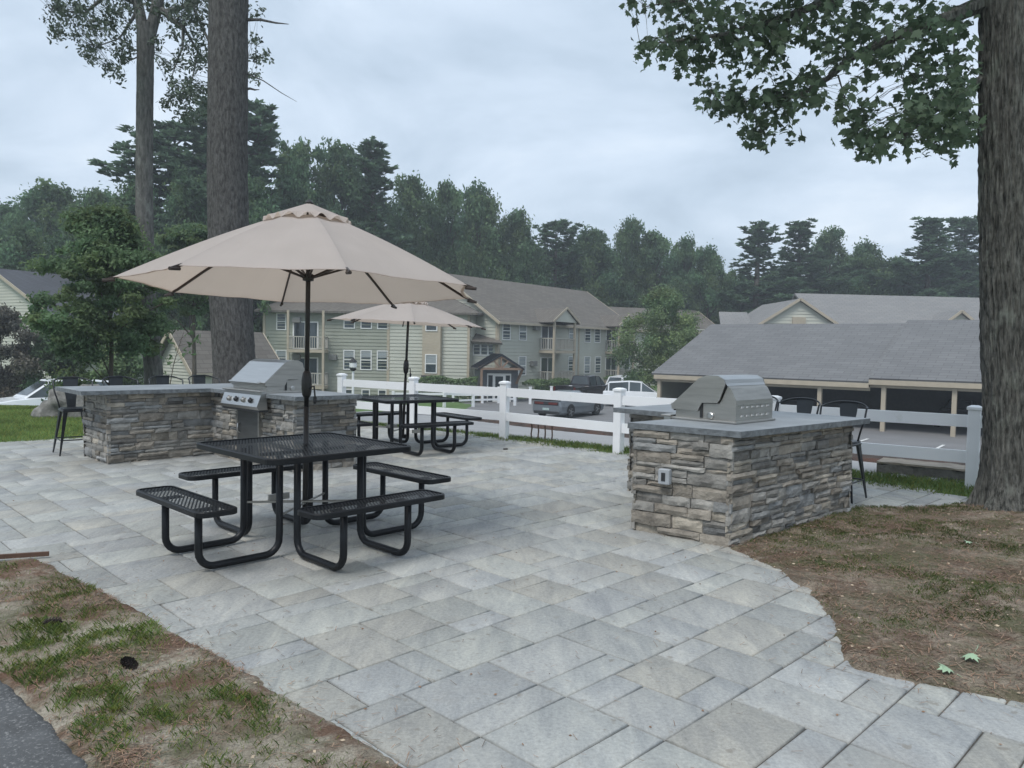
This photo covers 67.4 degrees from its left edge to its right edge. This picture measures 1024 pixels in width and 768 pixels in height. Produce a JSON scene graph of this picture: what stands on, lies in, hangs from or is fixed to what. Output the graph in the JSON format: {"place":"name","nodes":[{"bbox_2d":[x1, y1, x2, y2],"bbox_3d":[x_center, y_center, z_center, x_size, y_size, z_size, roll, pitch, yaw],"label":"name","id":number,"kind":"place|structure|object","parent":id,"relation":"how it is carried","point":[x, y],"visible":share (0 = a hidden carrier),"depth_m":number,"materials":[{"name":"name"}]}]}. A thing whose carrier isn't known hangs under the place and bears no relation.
{"place":"outdoors","nodes":[
{"label":"outdoors","id":0,"kind":"place"},
{"bbox_2d":[0,680,87,767],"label":"asphalt path","id":1,"kind":"structure","parent":0,"point":[29,737],"depth_m":2.94,"materials":[{"name":"asphalt"}]},
{"bbox_2d":[0,559,381,767],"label":"dirt ground","id":2,"kind":"structure","parent":0,"point":[27,643],"depth_m":3.40,"materials":[{"name":"plant"}]},
{"bbox_2d":[0,558,402,767],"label":"soil strip","id":3,"kind":"object","parent":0,"point":[352,747],"visible":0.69,"depth_m":3.22,"materials":[{"name":"soil"}]},
{"bbox_2d":[120,656,138,669],"bbox_3d":[-1.778,1.296,3.564,0.104,0.061,0.061,9,18,31],"label":"pine cone","id":4,"kind":"object","parent":3,"relation":"on","point":[128,662],"visible":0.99,"depth_m":3.55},
{"bbox_2d":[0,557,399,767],"bbox_3d":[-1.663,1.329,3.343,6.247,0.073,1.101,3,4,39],"label":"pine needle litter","id":5,"kind":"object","parent":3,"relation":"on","point":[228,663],"visible":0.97,"depth_m":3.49,"materials":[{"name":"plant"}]},
{"bbox_2d":[8,568,398,767],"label":"strip chips","id":6,"kind":"object","parent":3,"relation":"on","point":[314,751],"visible":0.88,"depth_m":2.93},
{"bbox_2d":[355,401,470,411],"bbox_3d":[-6.827,1.442,47.929,9.600,0.320,11.600,1,3,0],"label":"grass plot","id":7,"kind":"object","parent":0,"point":[456,405],"depth_m":48.73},
{"bbox_2d":[418,375,478,402],"bbox_3d":[-4.611,0.354,53.169,4.571,1.998,1.585,1,3,0],"label":"hedge","id":8,"kind":"object","parent":7,"relation":"on","point":[468,381],"visible":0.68,"depth_m":52.66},
{"bbox_2d":[392,391,515,406],"bbox_3d":[-3.346,1.033,48.160,8.501,1.200,0.957,0,3,-27],"label":"vinyl fence","id":9,"kind":"object","parent":7,"relation":"on","point":[472,399],"visible":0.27,"depth_m":48.24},
{"bbox_2d":[0,408,970,496],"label":"lawn","id":10,"kind":"structure","parent":0,"point":[966,494],"depth_m":11.52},
{"bbox_2d":[31,384,99,417],"bbox_3d":[-8.774,0.583,15.418,1.499,1.168,1.111,0,3,-23],"label":"boulder","id":11,"kind":"object","parent":10,"relation":"on","point":[49,407],"visible":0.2,"depth_m":14.97,"materials":[{"name":"stone"}]},
{"bbox_2d":[39,361,104,401],"bbox_3d":[-9.955,0.401,17.421,1.465,1.820,1.442,1,3,0],"label":"shrub","id":12,"kind":"object","parent":10,"relation":"on","point":[72,374],"visible":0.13,"depth_m":17.31,"materials":[{"name":"green plant"}]},
{"bbox_2d":[160,320,200,383],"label":"sapling","id":13,"kind":"object","parent":10,"relation":"on","point":[190,332],"visible":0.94,"depth_m":14.62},
{"bbox_2d":[207,0,296,383],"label":"pine tree","id":14,"kind":"object","parent":10,"relation":"on","point":[232,332],"visible":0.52,"depth_m":13.47,"materials":[{"name":"brown plant"}]},
{"bbox_2d":[0,0,978,279],"label":"sky","id":15,"kind":"structure","parent":0,"point":[547,104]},
{"bbox_2d":[0,425,1023,767],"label":"patio","id":16,"kind":"structure","parent":0,"point":[590,631],"depth_m":4.38,"materials":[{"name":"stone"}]},
{"bbox_2d":[0,551,48,558],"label":"edging strip","id":17,"kind":"object","parent":16,"relation":"on","point":[24,555],"visible":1,"depth_m":5.35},
{"bbox_2d":[52,377,92,455],"bbox_3d":[-5.929,0.423,10.397,0.490,1.030,0.444,-1,4,-41],"label":"bar stool","id":18,"kind":"object","parent":16,"relation":"on","point":[70,397],"visible":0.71,"depth_m":10.42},
{"bbox_2d":[102,376,138,385],"bbox_3d":[-5.528,0.406,10.896,0.444,1.030,0.490,3,4,40],"label":"bar stool","id":19,"kind":"object","parent":16,"relation":"on","point":[115,380],"visible":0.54,"depth_m":11.01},
{"bbox_2d":[148,375,183,384],"bbox_3d":[-5.088,0.393,11.336,0.489,1.030,0.444,-1,4,-41],"label":"bar stool","id":20,"kind":"object","parent":16,"relation":"on","point":[162,379],"visible":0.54,"depth_m":11.46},
{"bbox_2d":[188,375,219,383],"bbox_3d":[-4.688,0.380,11.755,0.444,1.030,0.489,4,4,43],"label":"bar stool","id":21,"kind":"object","parent":16,"relation":"on","point":[199,379],"visible":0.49,"depth_m":11.87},
{"bbox_2d":[55,383,361,472],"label":"stone kitchen island","id":22,"kind":"structure","parent":16,"relation":"on","point":[129,423],"depth_m":9.77,"materials":[{"name":"grey stone"}]},
{"bbox_2d":[221,359,303,412],"bbox_3d":[-3.155,0.003,9.841,0.900,0.630,0.786,3,4,41],"label":"gas grill","id":23,"kind":"object","parent":22,"relation":"on","point":[254,382],"visible":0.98,"depth_m":9.62,"materials":[{"name":"silver metal"}]},
{"bbox_2d":[136,432,450,570],"bbox_3d":[-1.615,0.841,5.968,2.140,0.756,2.140,4,4,44],"label":"picnic table","id":24,"kind":"object","parent":16,"relation":"on","point":[278,465],"visible":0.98,"depth_m":5.65,"materials":[{"name":"black metal"}]},
{"bbox_2d":[102,199,476,506],"bbox_3d":[-1.597,-0.184,5.984,2.670,2.500,2.670,1,1,0],"label":"patio umbrella","id":25,"kind":"object","parent":24,"relation":"on","point":[307,252],"visible":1,"depth_m":5.70,"materials":[{"name":"beige fabric"}]},
{"bbox_2d":[354,394,481,455],"bbox_3d":[-1.611,0.578,11.492,2.140,0.756,2.140,-1,3,-38],"label":"picnic table","id":26,"kind":"object","parent":16,"relation":"on","point":[376,400],"visible":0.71,"depth_m":11.38,"materials":[{"name":"black metal"}]},
{"bbox_2d":[327,302,485,437],"bbox_3d":[-1.551,-0.256,11.402,2.171,2.130,2.172,2,3,10],"label":"patio umbrella","id":27,"kind":"object","parent":26,"relation":"on","point":[413,313],"visible":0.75,"depth_m":10.96,"materials":[{"name":"beige fabric"}]},
{"bbox_2d":[7,500,1022,767],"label":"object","id":28,"kind":"object","parent":16,"relation":"on","point":[499,642],"visible":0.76,"depth_m":3.71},
{"bbox_2d":[613,404,869,547],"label":"stone kitchen island","id":29,"kind":"structure","parent":16,"relation":"on","point":[724,485],"depth_m":6.41,"materials":[{"name":"grey stone"}]},
{"bbox_2d":[661,374,775,423],"bbox_3d":[1.872,0.228,7.011,0.740,0.630,0.787,-2,4,-44],"label":"gas grill","id":30,"kind":"object","parent":29,"relation":"on","point":[735,399],"visible":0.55,"depth_m":6.72,"materials":[{"name":"silver metal"}]},
{"bbox_2d":[777,397,820,413],"bbox_3d":[3.168,0.672,8.599,0.444,1.030,0.490,-2,4,-44],"label":"bar stool","id":31,"kind":"object","parent":16,"relation":"on","point":[804,405],"visible":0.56,"depth_m":8.72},
{"bbox_2d":[819,400,867,503],"bbox_3d":[3.488,0.699,8.160,0.489,1.030,0.444,4,4,42],"label":"bar stool","id":32,"kind":"object","parent":16,"relation":"on","point":[848,408],"visible":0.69,"depth_m":8.19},
{"bbox_2d":[385,386,656,402],"bbox_3d":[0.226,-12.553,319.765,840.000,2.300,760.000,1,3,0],"label":"ground","id":33,"kind":"structure","parent":0,"point":[655,388],"depth_m":73.30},
{"bbox_2d":[0,196,23,242],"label":"broadleaf tree","id":34,"kind":"object","parent":33,"relation":"on","point":[4,210],"visible":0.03,"depth_m":73.13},
{"bbox_2d":[0,302,49,397],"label":"shrub","id":35,"kind":"object","parent":33,"relation":"on","point":[23,362],"visible":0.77,"depth_m":36.47,"materials":[{"name":"purple plant"}]},
{"bbox_2d":[0,221,50,272],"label":"broadleaf tree","id":36,"kind":"object","parent":33,"relation":"on","point":[13,252],"visible":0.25,"depth_m":58.42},
{"bbox_2d":[0,177,76,266],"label":"broadleaf tree","id":37,"kind":"object","parent":33,"relation":"on","point":[36,204],"visible":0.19,"depth_m":69.45,"materials":[{"name":"plant"}]},
{"bbox_2d":[13,331,93,390],"bbox_3d":[-22.645,-0.632,37.926,3.438,5.111,4.284,-1,3,-37],"label":"shrub","id":38,"kind":"object","parent":33,"relation":"on","point":[50,360],"visible":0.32,"depth_m":37.08,"materials":[{"name":"green plant"}]},
{"bbox_2d":[0,378,107,405],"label":"parked car","id":39,"kind":"object","parent":33,"relation":"on","point":[34,394],"visible":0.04,"depth_m":29.59,"materials":[{"name":"white paint"}]},
{"bbox_2d":[36,210,88,279],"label":"broadleaf tree","id":40,"kind":"object","parent":33,"relation":"on","point":[51,244],"visible":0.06,"depth_m":58.02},
{"bbox_2d":[0,269,143,382],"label":"house","id":41,"kind":"structure","parent":33,"relation":"on","point":[16,286],"depth_m":52.18,"materials":[{"name":"beige"}]},
{"bbox_2d":[44,180,115,243],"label":"broadleaf tree","id":42,"kind":"object","parent":33,"relation":"on","point":[96,196],"visible":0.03,"depth_m":67.91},
{"bbox_2d":[18,201,179,385],"bbox_3d":[-9.535,-1.708,18.196,3.254,5.216,3.452,3,4,39],"label":"leafy tree","id":43,"kind":"object","parent":33,"relation":"on","point":[112,239],"visible":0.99,"depth_m":17.62,"materials":[{"name":"green plant"}]},
{"bbox_2d":[82,340,166,384],"bbox_3d":[-18.551,-0.131,36.136,4.433,4.428,3.864,0,3,-29],"label":"shrub","id":44,"kind":"object","parent":33,"relation":"on","point":[132,367],"visible":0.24,"depth_m":35.46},
{"bbox_2d":[86,177,178,341],"bbox_3d":[-29.459,-7.855,59.909,8.463,17.611,8.106,2,3,14],"label":"broadleaf tree","id":45,"kind":"object","parent":33,"relation":"on","point":[127,193],"visible":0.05,"depth_m":58.48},
{"bbox_2d":[87,113,206,319],"bbox_3d":[-25.441,-10.444,63.179,22.206,22.454,19.766,1,3,2],"label":"pine tree","id":46,"kind":"object","parent":33,"relation":"on","point":[164,136],"visible":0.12,"depth_m":60.57,"materials":[{"name":"plant"}]},
{"bbox_2d":[39,0,274,384],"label":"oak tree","id":47,"kind":"object","parent":33,"relation":"on","point":[146,29],"visible":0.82,"depth_m":19.52,"materials":[{"name":"green plant"}]},
{"bbox_2d":[154,163,210,339],"bbox_3d":[-25.237,-7.980,59.626,7.382,18.092,7.064,0,3,-15],"label":"broadleaf tree","id":48,"kind":"object","parent":33,"relation":"on","point":[179,196],"visible":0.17,"depth_m":58.33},
{"bbox_2d":[0,404,383,442],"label":"lawn grass","id":49,"kind":"structure","parent":33,"relation":"on","point":[43,427],"depth_m":13.37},
{"bbox_2d":[133,219,253,383],"bbox_3d":[-14.490,-2.543,33.974,5.514,9.400,5.018,1,3,0],"label":"leafy tree","id":50,"kind":"object","parent":33,"relation":"on","point":[180,236],"visible":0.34,"depth_m":33.16,"materials":[{"name":"green plant"}]},
{"bbox_2d":[122,95,280,312],"bbox_3d":[-24.101,-11.121,62.085,13.550,24.003,14.080,2,3,27],"label":"pine tree","id":51,"kind":"object","parent":33,"relation":"on","point":[195,162],"visible":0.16,"depth_m":59.15,"materials":[{"name":"plant"}]},
{"bbox_2d":[160,330,279,383],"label":"house","id":52,"kind":"structure","parent":33,"relation":"on","point":[264,349],"depth_m":41.27,"materials":[{"name":"beige"}]},
{"bbox_2d":[205,171,279,338],"bbox_3d":[-20.477,-7.760,59.371,6.756,17.836,8.204,2,3,17],"label":"broadleaf tree","id":53,"kind":"object","parent":33,"relation":"on","point":[259,207],"visible":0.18,"depth_m":58.75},
{"bbox_2d":[248,98,287,323],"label":"pine tree","id":54,"kind":"object","parent":33,"relation":"on","point":[263,134],"visible":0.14,"depth_m":64.19,"materials":[{"name":"plant"}]},
{"bbox_2d":[267,136,348,218],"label":"broadleaf tree","id":55,"kind":"object","parent":33,"relation":"on","point":[296,176],"visible":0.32,"depth_m":69.58,"materials":[{"name":"plant"}]},
{"bbox_2d":[312,137,384,234],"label":"broadleaf tree","id":56,"kind":"object","parent":33,"relation":"on","point":[342,175],"visible":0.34,"depth_m":73.70,"materials":[{"name":"plant"}]},
{"bbox_2d":[349,357,356,393],"bbox_3d":[-6.234,0.724,30.074,0.340,3.540,0.340,1,3,0],"label":"lamp post","id":57,"kind":"object","parent":33,"relation":"on","point":[352,364],"visible":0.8,"depth_m":29.92,"materials":[{"name":"white plastic"}]},
{"bbox_2d":[254,299,483,398],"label":"apartment building","id":58,"kind":"structure","parent":33,"relation":"on","point":[376,351],"depth_m":57.89,"materials":[{"name":"beige"}]},
{"bbox_2d":[276,313,285,329],"bbox_3d":[-17.419,-4.721,57.992,0.750,1.300,0.070,1,3,1],"label":"window","id":59,"kind":"structure","parent":58,"relation":"in","point":[283,320],"depth_m":57.98,"materials":[{"name":"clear glass"}]},
{"bbox_2d":[293,321,318,348],"bbox_3d":[-15.588,-3.683,58.003,1.960,2.100,0.066,1,3,1],"label":"sliding door","id":60,"kind":"structure","parent":58,"relation":"in","point":[298,328],"depth_m":57.96,"materials":[{"name":"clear glass"}]},
{"bbox_2d":[298,357,317,383],"bbox_3d":[-15.636,-0.986,58.132,1.960,2.100,0.066,1,3,1],"label":"sliding door","id":61,"kind":"structure","parent":58,"relation":"in","point":[313,363],"depth_m":58.07,"materials":[{"name":"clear glass"}]},
{"bbox_2d":[343,350,354,369],"bbox_3d":[-12.312,-1.827,58.018,0.870,1.500,0.070,1,3,1],"label":"window","id":62,"kind":"structure","parent":58,"relation":"in","point":[347,355],"depth_m":58.00,"materials":[{"name":"clear glass"}]},
{"bbox_2d":[360,350,371,369],"bbox_3d":[-11.024,-1.803,57.991,0.870,1.500,0.070,1,3,1],"label":"window","id":63,"kind":"structure","parent":58,"relation":"in","point":[368,355],"depth_m":57.98,"materials":[{"name":"clear glass"}]},
{"bbox_2d":[377,350,387,369],"bbox_3d":[-9.768,-1.779,57.965,0.870,1.500,0.070,1,3,1],"label":"window","id":64,"kind":"structure","parent":58,"relation":"in","point":[380,353],"depth_m":57.95,"materials":[{"name":"clear glass"}]},
{"bbox_2d":[425,354,436,373],"bbox_3d":[-5.995,-1.497,56.829,0.930,1.420,0.211,1,3,3],"label":"window","id":65,"kind":"structure","parent":58,"relation":"in","point":[430,359],"depth_m":56.83,"materials":[{"name":"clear glass"}]},
{"bbox_2d":[344,136,414,251],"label":"pine tree","id":66,"kind":"object","parent":33,"relation":"on","point":[371,162],"visible":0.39,"depth_m":72.39,"materials":[{"name":"plant"}]},
{"bbox_2d":[382,208,434,264],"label":"broadleaf tree","id":67,"kind":"object","parent":33,"relation":"on","point":[392,225],"visible":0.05,"depth_m":78.33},
{"bbox_2d":[380,170,459,274],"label":"broadleaf tree","id":68,"kind":"object","parent":33,"relation":"on","point":[410,195],"visible":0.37,"depth_m":79.83,"materials":[{"name":"plant"}]},
{"bbox_2d":[420,175,483,277],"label":"broadleaf tree","id":69,"kind":"object","parent":33,"relation":"on","point":[449,195],"visible":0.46,"depth_m":82.04,"materials":[{"name":"plant"}]},
{"bbox_2d":[470,332,502,376],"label":"link building","id":70,"kind":"structure","parent":33,"relation":"on","point":[482,346],"depth_m":57.32,"materials":[{"name":"grey"}]},
{"bbox_2d":[449,177,524,282],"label":"broadleaf tree","id":71,"kind":"object","parent":33,"relation":"on","point":[481,215],"visible":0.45,"depth_m":83.64,"materials":[{"name":"plant"}]},
{"bbox_2d":[471,353,524,402],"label":"entrance portico","id":72,"kind":"structure","parent":33,"relation":"on","point":[490,377],"depth_m":53.47,"materials":[{"name":"grey wood"}]},
{"bbox_2d":[481,205,556,285],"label":"broadleaf tree","id":73,"kind":"object","parent":33,"relation":"on","point":[518,235],"visible":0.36,"depth_m":86.17,"materials":[{"name":"plant"}]},
{"bbox_2d":[447,273,639,397],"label":"apartment building","id":74,"kind":"structure","parent":33,"relation":"on","point":[544,332],"depth_m":62.44,"materials":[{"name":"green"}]},
{"bbox_2d":[502,324,510,339],"bbox_3d":[-0.421,-3.997,57.607,0.586,1.400,0.887,1,3,6],"label":"window","id":75,"kind":"structure","parent":74,"relation":"in","point":[505,331],"depth_m":57.59,"materials":[{"name":"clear glass"}]},
{"bbox_2d":[518,325,526,340],"bbox_3d":[0.831,-4.052,59.229,0.589,1.400,0.885,1,3,6],"label":"window","id":76,"kind":"structure","parent":74,"relation":"in","point":[522,330],"depth_m":59.25,"materials":[{"name":"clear glass"}]},
{"bbox_2d":[540,357,551,379],"bbox_3d":[2.852,-1.142,62.064,0.066,2.100,1.960,3,3,38],"label":"sliding door","id":77,"kind":"structure","parent":74,"relation":"in","point":[545,362],"depth_m":61.85,"materials":[{"name":"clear glass"}]},
{"bbox_2d":[540,326,552,349],"bbox_3d":[2.900,-3.789,61.938,0.066,2.100,1.960,3,3,38],"label":"sliding door","id":78,"kind":"structure","parent":74,"relation":"in","point":[546,332],"depth_m":61.76,"materials":[{"name":"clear glass"}]},
{"bbox_2d":[605,357,616,375],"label":"sliding door","id":79,"kind":"structure","parent":74,"relation":"in","point":[609,365],"depth_m":69.85,"materials":[{"name":"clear glass"}]},
{"bbox_2d":[605,330,616,350],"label":"sliding door","id":80,"kind":"structure","parent":74,"relation":"in","point":[608,333],"depth_m":69.67,"materials":[{"name":"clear glass"}]},
{"bbox_2d":[522,377,570,390],"bbox_3d":[2.680,0.406,57.435,1.585,1.787,4.785,3,3,38],"label":"hedge","id":81,"kind":"object","parent":33,"relation":"on","point":[543,384],"visible":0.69,"depth_m":56.38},
{"bbox_2d":[529,218,634,306],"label":"pine tree","id":82,"kind":"object","parent":33,"relation":"on","point":[572,254],"visible":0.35,"depth_m":90.04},
{"bbox_2d":[557,221,632,306],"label":"broadleaf tree","id":83,"kind":"object","parent":33,"relation":"on","point":[598,256],"visible":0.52,"depth_m":91.18,"materials":[{"name":"plant"}]},
{"bbox_2d":[599,214,659,307],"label":"broadleaf tree","id":84,"kind":"object","parent":33,"relation":"on","point":[628,237],"visible":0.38,"depth_m":92.01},
{"bbox_2d":[606,282,704,387],"bbox_3d":[10.209,-2.738,54.294,6.907,9.037,7.181,1,3,0],"label":"leafy tree","id":85,"kind":"object","parent":33,"relation":"on","point":[661,342],"visible":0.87,"depth_m":53.66,"materials":[{"name":"plant"}]},
{"bbox_2d":[336,373,981,489],"bbox_3d":[1.888,0.674,11.335,13.132,1.220,0.389,3,3,37],"label":"vinyl fence","id":86,"kind":"object","parent":33,"relation":"on","point":[971,421],"visible":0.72,"depth_m":11.38,"materials":[{"name":"plastic"}]},
{"bbox_2d":[622,226,697,309],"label":"broadleaf tree","id":87,"kind":"object","parent":33,"relation":"on","point":[655,246],"visible":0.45,"depth_m":91.69,"materials":[{"name":"plant"}]},
{"bbox_2d":[609,307,713,385],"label":"apartment building","id":88,"kind":"structure","parent":33,"relation":"on","point":[627,310],"depth_m":86.22,"materials":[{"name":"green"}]},
{"bbox_2d":[364,420,973,498],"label":"grass strip","id":89,"kind":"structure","parent":33,"relation":"on","point":[901,480],"depth_m":9.45,"materials":[{"name":"plant"}]},
{"bbox_2d":[653,230,705,308],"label":"broadleaf tree","id":90,"kind":"object","parent":33,"relation":"on","point":[685,248],"visible":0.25,"depth_m":94.38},
{"bbox_2d":[681,242,743,323],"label":"broadleaf tree","id":91,"kind":"object","parent":33,"relation":"on","point":[709,265],"visible":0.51,"depth_m":90.22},
{"bbox_2d":[709,268,751,321],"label":"broadleaf tree","id":92,"kind":"object","parent":33,"relation":"on","point":[732,273],"visible":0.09,"depth_m":94.81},
{"bbox_2d":[716,219,808,313],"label":"pine tree","id":93,"kind":"object","parent":33,"relation":"on","point":[756,248],"visible":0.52,"depth_m":90.47,"materials":[{"name":"plant"}]},
{"bbox_2d":[747,218,870,301],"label":"pine tree","id":94,"kind":"object","parent":33,"relation":"on","point":[799,266],"visible":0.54,"depth_m":92.10,"materials":[{"name":"plant"}]},
{"bbox_2d":[802,225,851,294],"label":"broadleaf tree","id":95,"kind":"object","parent":33,"relation":"on","point":[830,245],"visible":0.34,"depth_m":94.44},
{"bbox_2d":[719,293,979,323],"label":"apartment building","id":96,"kind":"structure","parent":33,"relation":"on","point":[802,308],"depth_m":64.34,"materials":[{"name":"beige"}]},
{"bbox_2d":[836,235,910,295],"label":"broadleaf tree","id":97,"kind":"object","parent":33,"relation":"on","point":[864,257],"visible":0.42,"depth_m":91.65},
{"bbox_2d":[871,252,925,295],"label":"broadleaf tree","id":98,"kind":"object","parent":33,"relation":"on","point":[894,269],"visible":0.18,"depth_m":90.41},
{"bbox_2d":[863,216,978,297],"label":"pine tree","id":99,"kind":"object","parent":33,"relation":"on","point":[936,258],"visible":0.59,"depth_m":88.19,"materials":[{"name":"plant"}]},
{"bbox_2d":[876,457,965,480],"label":"stone retaining wall","id":100,"kind":"structure","parent":33,"relation":"on","point":[920,468],"depth_m":9.74,"materials":[{"name":"stone"}]},
{"bbox_2d":[913,215,979,296],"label":"pine tree","id":101,"kind":"object","parent":33,"relation":"on","point":[962,239],"visible":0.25,"depth_m":90.28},
{"bbox_2d":[356,411,958,482],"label":"driveway","id":102,"kind":"structure","parent":0,"point":[485,427],"depth_m":15.69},
{"bbox_2d":[357,398,981,449],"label":"parking lot","id":103,"kind":"structure","parent":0,"point":[917,435],"depth_m":38.58,"materials":[{"name":"asphalt"}]},
{"bbox_2d":[533,390,603,417],"bbox_3d":[3.288,1.066,43.469,2.017,1.460,5.080,3,3,35],"label":"parked car","id":104,"kind":"object","parent":103,"relation":"on","point":[544,407],"visible":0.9,"depth_m":41.72,"materials":[{"name":"grey paint"}]},
{"bbox_2d":[553,375,606,393],"bbox_3d":[5.410,0.256,57.025,2.044,1.860,5.840,3,3,37],"label":"pickup truck","id":105,"kind":"object","parent":103,"relation":"on","point":[593,384],"visible":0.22,"depth_m":56.29,"materials":[{"name":"black paint"}]},
{"bbox_2d":[603,380,656,405],"bbox_3d":[8.519,0.642,51.576,4.660,1.720,1.944,2,3,12],"label":"parked car","id":106,"kind":"object","parent":103,"relation":"on","point":[638,388],"visible":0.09,"depth_m":50.91,"materials":[{"name":"white paint"}]},
{"bbox_2d":[652,320,982,436],"bbox_3d":[23.655,-0.684,43.833,26.146,5.912,16.598,3,3,38],"label":"carport","id":107,"kind":"object","parent":103,"relation":"on","point":[929,366],"visible":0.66,"depth_m":42.72,"materials":[{"name":"grey"}]},
{"bbox_2d":[934,399,981,426],"bbox_3d":[23.957,1.562,41.077,1.894,1.440,4.660,3,3,38],"label":"parked car","id":108,"kind":"object","parent":103,"relation":"on","point":[962,405],"visible":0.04,"depth_m":40.46,"materials":[{"name":"black paint"}]},
{"bbox_2d":[439,416,965,464],"bbox_3d":[5.344,1.726,18.010,6.863,1.600,28.424,-1,4,-40],"label":"mulch bed","id":109,"kind":"object","parent":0,"point":[872,458],"visible":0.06,"depth_m":17.85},
{"bbox_2d":[730,501,1023,702],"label":"soil bed","id":110,"kind":"object","parent":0,"point":[956,643],"visible":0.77,"depth_m":4.81,"materials":[{"name":"soil"}]},
{"bbox_2d":[618,0,1023,511],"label":"maple tree","id":111,"kind":"object","parent":110,"relation":"on","point":[997,86],"visible":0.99,"depth_m":6.86,"materials":[{"name":"green plant"}]},
{"bbox_2d":[747,507,1023,693],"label":"bed chips","id":112,"kind":"object","parent":110,"relation":"on","point":[925,581],"visible":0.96,"depth_m":5.17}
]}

